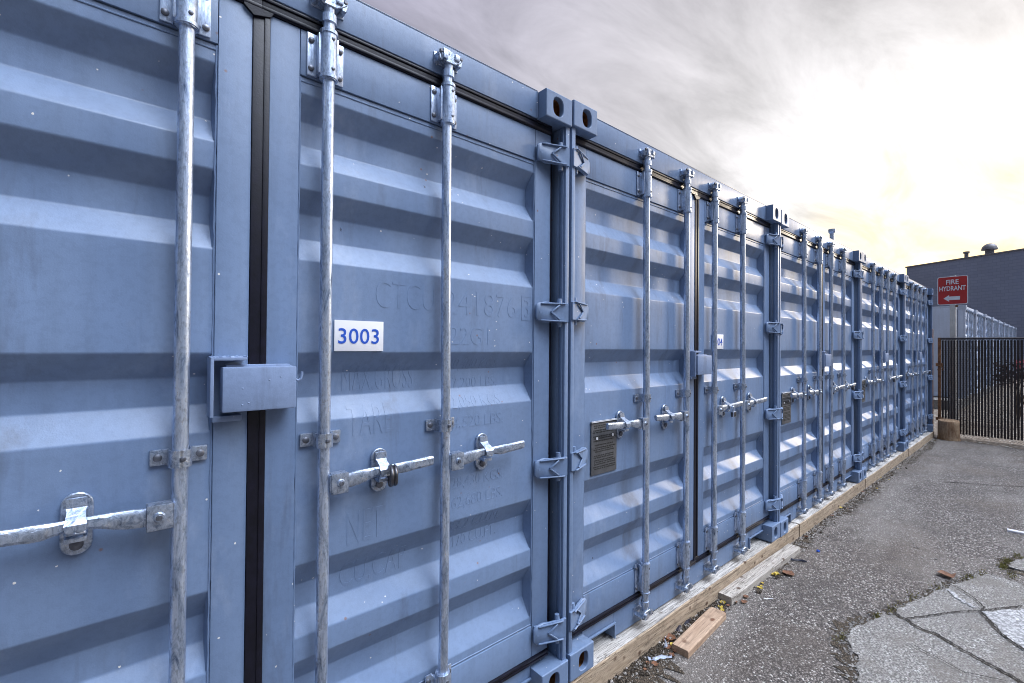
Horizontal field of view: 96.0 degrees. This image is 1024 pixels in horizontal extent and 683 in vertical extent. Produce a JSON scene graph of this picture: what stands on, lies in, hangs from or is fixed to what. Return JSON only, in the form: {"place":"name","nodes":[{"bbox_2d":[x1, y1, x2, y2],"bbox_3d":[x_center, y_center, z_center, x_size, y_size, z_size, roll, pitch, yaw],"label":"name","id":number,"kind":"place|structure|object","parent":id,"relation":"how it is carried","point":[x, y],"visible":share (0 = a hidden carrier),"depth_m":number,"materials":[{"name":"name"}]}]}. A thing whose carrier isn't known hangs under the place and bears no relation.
{"place":"outdoors","nodes":[
{"label":"outdoors","id":0,"kind":"place"},
{"bbox_2d":[360,0,1023,274],"label":"sky","id":1,"kind":"structure","parent":0,"point":[895,127],"materials":[{"name":"white"}]},
{"bbox_2d":[633,435,1023,682],"bbox_3d":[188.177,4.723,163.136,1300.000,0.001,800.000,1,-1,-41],"label":"asphalt","id":2,"kind":"structure","parent":0,"point":[871,540],"depth_m":3.50,"materials":[{"name":"grey asphalt"}]},
{"bbox_2d":[568,536,783,682],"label":"timber beam","id":3,"kind":"structure","parent":2,"relation":"on","point":[621,651],"depth_m":2.57,"materials":[{"name":"beige wood"}]},
{"bbox_2d":[566,100,780,681],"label":"shipping container","id":4,"kind":"object","parent":3,"relation":"on","point":[673,359],"visible":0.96,"depth_m":2.64,"materials":[{"name":"blue metal"}]},
{"bbox_2d":[569,134,700,637],"bbox_3d":[0.697,0.220,2.488,1.218,2.516,0.122,1,-1,-41],"label":"door","id":5,"kind":"structure","parent":4,"relation":"in","point":[632,456],"depth_m":2.46,"materials":[{"name":"blue paint"}]},
{"bbox_2d":[731,406,735,417],"bbox_3d":[1.486,0.469,3.092,0.044,0.077,0.022,1,-1,-41],"label":"padlock","id":6,"kind":"object","parent":4,"relation":"attached to","point":[733,414],"visible":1,"depth_m":3.08,"materials":[{"name":"metal"}]},
{"bbox_2d":[693,182,779,573],"bbox_3d":[1.587,0.234,3.252,1.310,2.516,0.122,1,-1,-41],"label":"door","id":7,"kind":"structure","parent":4,"relation":"in","point":[732,326],"depth_m":3.23,"materials":[{"name":"blue paint"}]},
{"bbox_2d":[672,607,725,658],"bbox_3d":[1.063,1.630,2.600,0.505,0.039,0.094,1,-1,-45],"label":"wooden board","id":8,"kind":"object","parent":2,"relation":"on","point":[694,636],"visible":1,"depth_m":2.56,"materials":[{"name":"beige wood"}]},
{"bbox_2d":[718,543,799,605],"bbox_3d":[1.795,1.637,3.294,1.170,0.050,0.092,1,-1,-40],"label":"wooden board","id":9,"kind":"object","parent":2,"relation":"on","point":[733,592],"visible":1,"depth_m":3.19,"materials":[{"name":"grey wood"}]},
{"bbox_2d":[607,438,936,682],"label":"soil strip","id":10,"kind":"object","parent":2,"relation":"on","point":[653,677],"visible":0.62,"depth_m":2.39,"materials":[{"name":"brown soil"}]},
{"bbox_2d":[647,654,671,660],"bbox_3d":[0.767,1.634,2.391,0.133,0.011,0.039,1,-1,-11],"label":"plastic scrap","id":11,"kind":"object","parent":10,"relation":"on","point":[661,656],"visible":1,"depth_m":2.38,"materials":[{"name":"plastic"}]},
{"bbox_2d":[665,633,676,639],"bbox_3d":[0.868,1.630,2.540,0.060,0.018,0.066,1,-1,-20],"label":"dry leaf","id":12,"kind":"object","parent":10,"relation":"on","point":[670,635],"visible":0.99,"depth_m":2.55,"materials":[{"name":"brown plant"}]},
{"bbox_2d":[676,618,690,631],"bbox_3d":[1.019,1.636,2.701,0.240,0.016,0.040,1,-1,-45],"label":"black scrap","id":13,"kind":"object","parent":10,"relation":"on","point":[687,621],"visible":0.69,"depth_m":2.65,"materials":[{"name":"plastic"}]},
{"bbox_2d":[604,440,935,682],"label":"dark debris","id":14,"kind":"object","parent":10,"relation":"on","point":[636,663],"visible":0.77,"depth_m":2.48,"materials":[{"name":"soil"}]},
{"bbox_2d":[610,438,937,682],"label":"grit","id":15,"kind":"object","parent":10,"relation":"on","point":[650,667],"visible":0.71,"depth_m":4.34,"materials":[{"name":"grey gravel"}]},
{"bbox_2d":[782,570,793,575],"bbox_3d":[1.972,1.651,3.292,0.080,0.015,0.076,0,-1,16],"label":"dry leaf","id":16,"kind":"object","parent":2,"relation":"on","point":[788,572],"visible":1,"depth_m":3.30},
{"bbox_2d":[783,522,798,545],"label":"timber beam","id":17,"kind":"structure","parent":2,"relation":"on","point":[791,535],"depth_m":3.84,"materials":[{"name":"brown wood"}]},
{"bbox_2d":[791,479,864,536],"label":"timber beam","id":18,"kind":"structure","parent":2,"relation":"on","point":[816,514],"depth_m":4.45,"materials":[{"name":"brown wood"}]},
{"bbox_2d":[778,210,862,536],"bbox_3d":[1.083,0.265,6.731,2.438,2.599,6.062,1,-1,-41],"label":"shipping container","id":19,"kind":"object","parent":18,"relation":"on","point":[819,422],"visible":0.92,"depth_m":4.34,"materials":[{"name":"blue metal"}]},
{"bbox_2d":[779,228,824,513],"bbox_3d":[2.553,0.256,4.080,1.218,2.516,0.122,1,-1,-41],"label":"door","id":20,"kind":"structure","parent":19,"relation":"in","point":[802,355],"depth_m":4.08,"materials":[{"name":"blue paint"}]},
{"bbox_2d":[828,229,835,239],"bbox_3d":[5.829,-1.506,8.398,0.112,1.080,0.112,1,-1,-41],"label":"roof flue","id":21,"kind":"object","parent":19,"relation":"on","point":[831,232],"visible":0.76,"depth_m":8.37,"materials":[{"name":"metal"}]},
{"bbox_2d":[821,241,861,495],"bbox_3d":[3.443,0.271,4.843,1.311,2.516,0.122,1,-1,-41],"label":"door","id":22,"kind":"structure","parent":19,"relation":"in","point":[838,272],"depth_m":4.83,"materials":[{"name":"blue paint"}]},
{"bbox_2d":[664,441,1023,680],"bbox_3d":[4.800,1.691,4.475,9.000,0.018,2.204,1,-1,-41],"label":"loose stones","id":23,"kind":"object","parent":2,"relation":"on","point":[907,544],"visible":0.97,"depth_m":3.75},
{"bbox_2d":[865,449,907,488],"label":"timber beam","id":24,"kind":"structure","parent":2,"relation":"on","point":[879,470],"depth_m":5.98,"materials":[{"name":"brown wood"}]},
{"bbox_2d":[861,252,905,479],"bbox_3d":[2.942,0.293,8.326,2.438,2.599,6.062,1,-1,-41],"label":"shipping container","id":25,"kind":"object","parent":24,"relation":"on","point":[883,340],"visible":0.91,"depth_m":6.01,"materials":[{"name":"blue metal"}]},
{"bbox_2d":[861,262,885,467],"bbox_3d":[4.413,0.285,5.674,1.219,2.516,0.122,1,-1,-41],"label":"door","id":26,"kind":"structure","parent":25,"relation":"in","point":[873,355],"depth_m":5.71,"materials":[{"name":"blue paint"}]},
{"bbox_2d":[883,269,905,457],"bbox_3d":[5.303,0.299,6.437,1.310,2.516,0.122,1,-1,-41],"label":"door","id":27,"kind":"structure","parent":25,"relation":"in","point":[892,291],"depth_m":6.43,"materials":[{"name":"blue paint"}]},
{"bbox_2d":[908,431,933,456],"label":"timber beam","id":28,"kind":"structure","parent":2,"relation":"on","point":[916,444],"depth_m":7.59,"materials":[{"name":"brown wood"}]},
{"bbox_2d":[905,275,932,448],"bbox_3d":[4.802,0.322,9.920,2.438,2.599,6.062,1,-1,-41],"label":"shipping container","id":29,"kind":"object","parent":28,"relation":"on","point":[918,359],"visible":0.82,"depth_m":7.61,"materials":[{"name":"blue metal"}]},
{"bbox_2d":[906,282,919,441],"bbox_3d":[6.272,0.313,7.269,1.218,2.516,0.122,1,-1,-41],"label":"door","id":30,"kind":"structure","parent":29,"relation":"in","point":[912,295],"depth_m":7.37,"materials":[{"name":"blue paint"}]},
{"bbox_2d":[918,286,932,435],"bbox_3d":[7.162,0.328,8.032,1.310,2.516,0.122,1,-1,-41],"label":"door","id":31,"kind":"structure","parent":29,"relation":"in","point":[923,302],"depth_m":8.02,"materials":[{"name":"blue paint"}]},
{"bbox_2d":[829,570,1022,682],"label":"soil border","id":32,"kind":"object","parent":2,"relation":"on","point":[844,655],"visible":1,"depth_m":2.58,"materials":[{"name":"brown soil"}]},
{"bbox_2d":[832,551,1023,646],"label":"moss","id":33,"kind":"object","parent":2,"relation":"on","point":[1003,565],"visible":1,"depth_m":3.27,"materials":[{"name":"green plant"}]},
{"bbox_2d":[932,329,933,430],"bbox_3d":[7.816,0.763,8.588,0.061,1.999,0.064,1,-1,-41],"label":"fence post","id":34,"kind":"object","parent":2,"relation":"on","point":[932,380],"visible":0.31,"depth_m":8.56,"materials":[{"name":"metal"}]},
{"bbox_2d":[847,574,1023,682],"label":"concrete slab","id":35,"kind":"structure","parent":2,"relation":"on","point":[889,650],"depth_m":2.53,"materials":[{"name":"grey concrete"}]},
{"bbox_2d":[894,612,1023,682],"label":"concrete crack","id":36,"kind":"object","parent":35,"relation":"on","point":[983,660],"visible":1,"depth_m":2.46,"materials":[{"name":"grey concrete"}]},
{"bbox_2d":[946,589,974,606],"bbox_3d":[2.883,1.653,2.972,0.052,0.001,0.224,0,-1,8],"label":"bleached streak","id":37,"kind":"object","parent":35,"relation":"on","point":[957,597],"visible":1,"depth_m":2.96,"materials":[{"name":"concrete"}]},
{"bbox_2d":[915,645,1005,680],"bbox_3d":[2.246,1.635,2.329,0.088,0.001,0.340,1,-1,-41],"label":"concrete crack","id":38,"kind":"object","parent":35,"relation":"on","point":[961,670],"visible":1,"depth_m":2.28,"materials":[{"name":"grey concrete"}]},
{"bbox_2d":[906,605,1021,618],"bbox_3d":[2.761,1.646,2.809,0.868,0.001,0.024,1,-1,-9],"label":"concrete crack","id":39,"kind":"object","parent":35,"relation":"on","point":[962,610],"visible":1,"depth_m":2.81,"materials":[{"name":"black concrete"}]},
{"bbox_2d":[949,583,985,609],"bbox_3d":[2.950,1.648,2.975,0.061,0.001,0.343,0,-1,19],"label":"concrete crack","id":40,"kind":"object","parent":35,"relation":"on","point":[972,596],"visible":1,"depth_m":2.95,"materials":[{"name":"grey concrete"}]},
{"bbox_2d":[980,611,1023,648],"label":"concrete crack","id":41,"kind":"object","parent":35,"relation":"on","point":[991,622],"visible":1,"depth_m":2.63,"materials":[{"name":"grey concrete"}]},
{"bbox_2d":[982,609,1023,649],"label":"bleached patch","id":42,"kind":"object","parent":35,"relation":"on","point":[1009,623],"visible":1,"depth_m":2.71,"materials":[{"name":"concrete"}]},
{"bbox_2d":[937,570,955,577],"bbox_3d":[3.091,1.653,3.274,0.091,0.026,0.094,1,-1,-29],"label":"dry leaf","id":43,"kind":"object","parent":2,"relation":"on","point":[947,573],"visible":1,"depth_m":3.29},
{"bbox_2d":[937,419,960,440],"bbox_3d":[7.834,1.581,8.263,0.296,0.357,0.318,1,-1,-41],"label":"upright log","id":44,"kind":"object","parent":2,"relation":"on","point":[948,429],"visible":1,"depth_m":8.17,"materials":[{"name":"brown wood"}]},
{"bbox_2d":[905,248,1023,372],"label":"warehouse","id":45,"kind":"structure","parent":2,"relation":"on","point":[996,285],"depth_m":29.65,"materials":[{"name":"metal"}]},
{"bbox_2d":[963,251,969,256],"bbox_3d":[31.274,-5.914,31.707,0.328,0.540,0.328,1,-1,-41],"label":"vent pipe","id":46,"kind":"object","parent":45,"relation":"on","point":[966,253],"visible":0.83,"depth_m":31.63,"materials":[{"name":"metal"}]},
{"bbox_2d":[981,243,997,253],"bbox_3d":[31.821,-6.096,30.699,0.818,0.892,0.824,1,-1,-41],"label":"roof fan","id":47,"kind":"object","parent":45,"relation":"on","point":[988,248],"visible":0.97,"depth_m":30.52},
{"bbox_2d":[997,555,1023,574],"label":"soil border","id":48,"kind":"object","parent":2,"relation":"on","point":[1016,571],"visible":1,"depth_m":3.45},
{"bbox_2d":[1007,528,1023,534],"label":"painted batten","id":49,"kind":"object","parent":2,"relation":"on","point":[1015,531],"visible":1,"depth_m":4.07,"materials":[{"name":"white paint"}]},
{"bbox_2d":[1008,558,1023,571],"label":"concrete slab","id":50,"kind":"structure","parent":2,"relation":"on","point":[1017,564],"depth_m":3.43,"materials":[{"name":"grey concrete"}]},
{"bbox_2d":[933,380,1023,448],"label":"gravel lot","id":51,"kind":"structure","parent":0,"point":[997,442],"depth_m":9.43,"materials":[{"name":"grey gravel"}]},
{"bbox_2d":[937,275,967,337],"bbox_3d":[8.252,0.267,8.627,0.058,3.000,0.424,1,-1,-35],"label":"fire hydrant sign","id":52,"kind":"object","parent":51,"relation":"on","point":[952,291],"visible":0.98,"depth_m":8.62,"materials":[{"name":"metal"}]},
{"bbox_2d":[933,378,1013,409],"bbox_3d":[18.313,1.860,21.443,22.000,0.289,5.940,1,-1,-40],"label":"concrete footing","id":53,"kind":"object","parent":51,"relation":"on","point":[935,402],"depth_m":12.77,"materials":[{"name":"grey concrete"}]},
{"bbox_2d":[932,305,976,396],"bbox_3d":[11.562,0.306,15.847,2.464,2.599,6.061,1,-1,-40],"label":"shipping container","id":54,"kind":"object","parent":53,"relation":"on","point":[966,321],"visible":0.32,"depth_m":13.19,"materials":[{"name":"blue metal"}]},
{"bbox_2d":[966,309,970,336],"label":"door","id":55,"kind":"structure","parent":54,"relation":"in","point":[967,313],"depth_m":13.43,"materials":[{"name":"blue paint"}]},
{"bbox_2d":[970,311,974,392],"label":"door","id":56,"kind":"structure","parent":54,"relation":"in","point":[971,313],"depth_m":13.68,"materials":[{"name":"blue paint"}]},
{"bbox_2d":[977,310,985,392],"bbox_3d":[13.473,0.337,17.431,2.438,2.599,6.061,1,-1,-40],"label":"shipping container","id":57,"kind":"object","parent":53,"relation":"on","point":[981,324],"visible":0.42,"depth_m":15.10,"materials":[{"name":"metal"}]},
{"bbox_2d":[977,314,980,388],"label":"door","id":58,"kind":"structure","parent":57,"relation":"in","point":[978,315],"depth_m":14.99,"materials":[{"name":"blue paint"}]},
{"bbox_2d":[981,315,983,386],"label":"door","id":59,"kind":"structure","parent":57,"relation":"in","point":[982,317],"depth_m":15.49,"materials":[{"name":"blue paint"}]},
{"bbox_2d":[986,314,993,387],"bbox_3d":[15.375,0.368,19.007,2.438,2.599,6.061,1,-1,-40],"label":"shipping container","id":60,"kind":"object","parent":53,"relation":"on","point":[989,326],"visible":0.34,"depth_m":16.58,"materials":[{"name":"blue metal"}]},
{"bbox_2d":[986,317,988,385],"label":"door","id":61,"kind":"structure","parent":60,"relation":"in","point":[987,319],"depth_m":16.32,"materials":[{"name":"blue paint"}]},
{"bbox_2d":[989,318,990,336],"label":"door","id":62,"kind":"structure","parent":60,"relation":"in","point":[989,318],"depth_m":16.81,"materials":[{"name":"blue paint"}]},
{"bbox_2d":[993,319,999,382],"bbox_3d":[17.276,0.398,20.584,2.438,2.599,6.061,1,-1,-40],"label":"shipping container","id":63,"kind":"object","parent":53,"relation":"on","point":[996,322],"visible":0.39,"depth_m":18.36,"materials":[{"name":"blue paint"}]},
{"bbox_2d":[993,320,995,380],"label":"door","id":64,"kind":"structure","parent":63,"relation":"in","point":[994,322],"depth_m":17.91,"materials":[{"name":"blue paint"}]},
{"bbox_2d":[996,321,997,381],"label":"door","id":65,"kind":"structure","parent":63,"relation":"in","point":[996,321],"depth_m":18.38,"materials":[{"name":"blue paint"}]},
{"bbox_2d":[999,321,1004,378],"bbox_3d":[19.177,0.429,22.160,2.438,2.599,6.061,1,-1,-40],"label":"shipping container","id":66,"kind":"object","parent":53,"relation":"on","point":[1001,329],"visible":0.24,"depth_m":19.82,"materials":[{"name":"blue metal"}]},
{"bbox_2d":[999,323,1001,378],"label":"door","id":67,"kind":"structure","parent":66,"relation":"in","point":[1000,330],"depth_m":19.49,"materials":[{"name":"blue paint"}]},
{"bbox_2d":[1004,323,1008,373],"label":"shipping container","id":68,"kind":"object","parent":53,"relation":"on","point":[1006,330],"visible":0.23,"depth_m":21.54,"materials":[{"name":"metal"}]},
{"bbox_2d":[1006,325,1007,348],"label":"door","id":69,"kind":"structure","parent":68,"relation":"in","point":[1006,325],"depth_m":21.54,"materials":[{"name":"blue paint"}]},
{"bbox_2d":[1009,325,1012,369],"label":"shipping container","id":70,"kind":"object","parent":53,"relation":"on","point":[1010,331],"visible":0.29,"depth_m":22.62,"materials":[{"name":"blue paint"}]},
{"bbox_2d":[1009,327,1010,369],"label":"door","id":71,"kind":"structure","parent":70,"relation":"in","point":[1009,327],"depth_m":22.61,"materials":[{"name":"blue paint"}]},
{"bbox_2d":[1013,326,1016,375],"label":"shipping container","id":72,"kind":"object","parent":53,"relation":"on","point":[1014,331],"visible":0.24,"depth_m":24.19,"materials":[{"name":"blue paint"}]},
{"bbox_2d":[1013,328,1013,369],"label":"door","id":73,"kind":"structure","parent":72,"relation":"in","point":[1013,328],"depth_m":24.19,"materials":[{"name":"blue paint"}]},
{"bbox_2d":[936,337,1023,442],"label":"slatted gate","id":74,"kind":"structure","parent":51,"relation":"on","point":[959,368],"depth_m":8.21,"materials":[{"name":"brown metal"}]},
{"bbox_2d":[993,360,1023,420],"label":"red leaved shrub","id":75,"kind":"object","parent":51,"relation":"on","point":[1013,382],"visible":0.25,"depth_m":9.48,"materials":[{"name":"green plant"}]},
{"bbox_3d":[-0.725,1.565,1.365,2.150,0.119,0.261,1,-1,-41],"label":"timber beam","id":76,"kind":"object","parent":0,"visible":0},
{"bbox_2d":[0,0,571,682],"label":"shipping container","id":77,"kind":"object","parent":76,"relation":"on","point":[282,284],"visible":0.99,"depth_m":1.32,"materials":[{"name":"blue metal"}]},
{"bbox_2d":[0,0,262,682],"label":"door","id":78,"kind":"structure","parent":77,"relation":"in","point":[125,125],"depth_m":1.12,"materials":[{"name":"blue paint"}]},
{"bbox_2d":[387,464,397,486],"bbox_3d":[-0.384,0.431,1.484,0.027,0.071,0.070,1,-1,-23],"label":"padlock","id":79,"kind":"object","parent":77,"relation":"attached to","point":[392,480],"visible":0.97,"depth_m":1.46,"materials":[{"name":"metal"}]},
{"bbox_2d":[219,0,569,682],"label":"door","id":80,"kind":"structure","parent":77,"relation":"in","point":[401,211],"depth_m":1.57,"materials":[{"name":"blue paint"}]}
]}

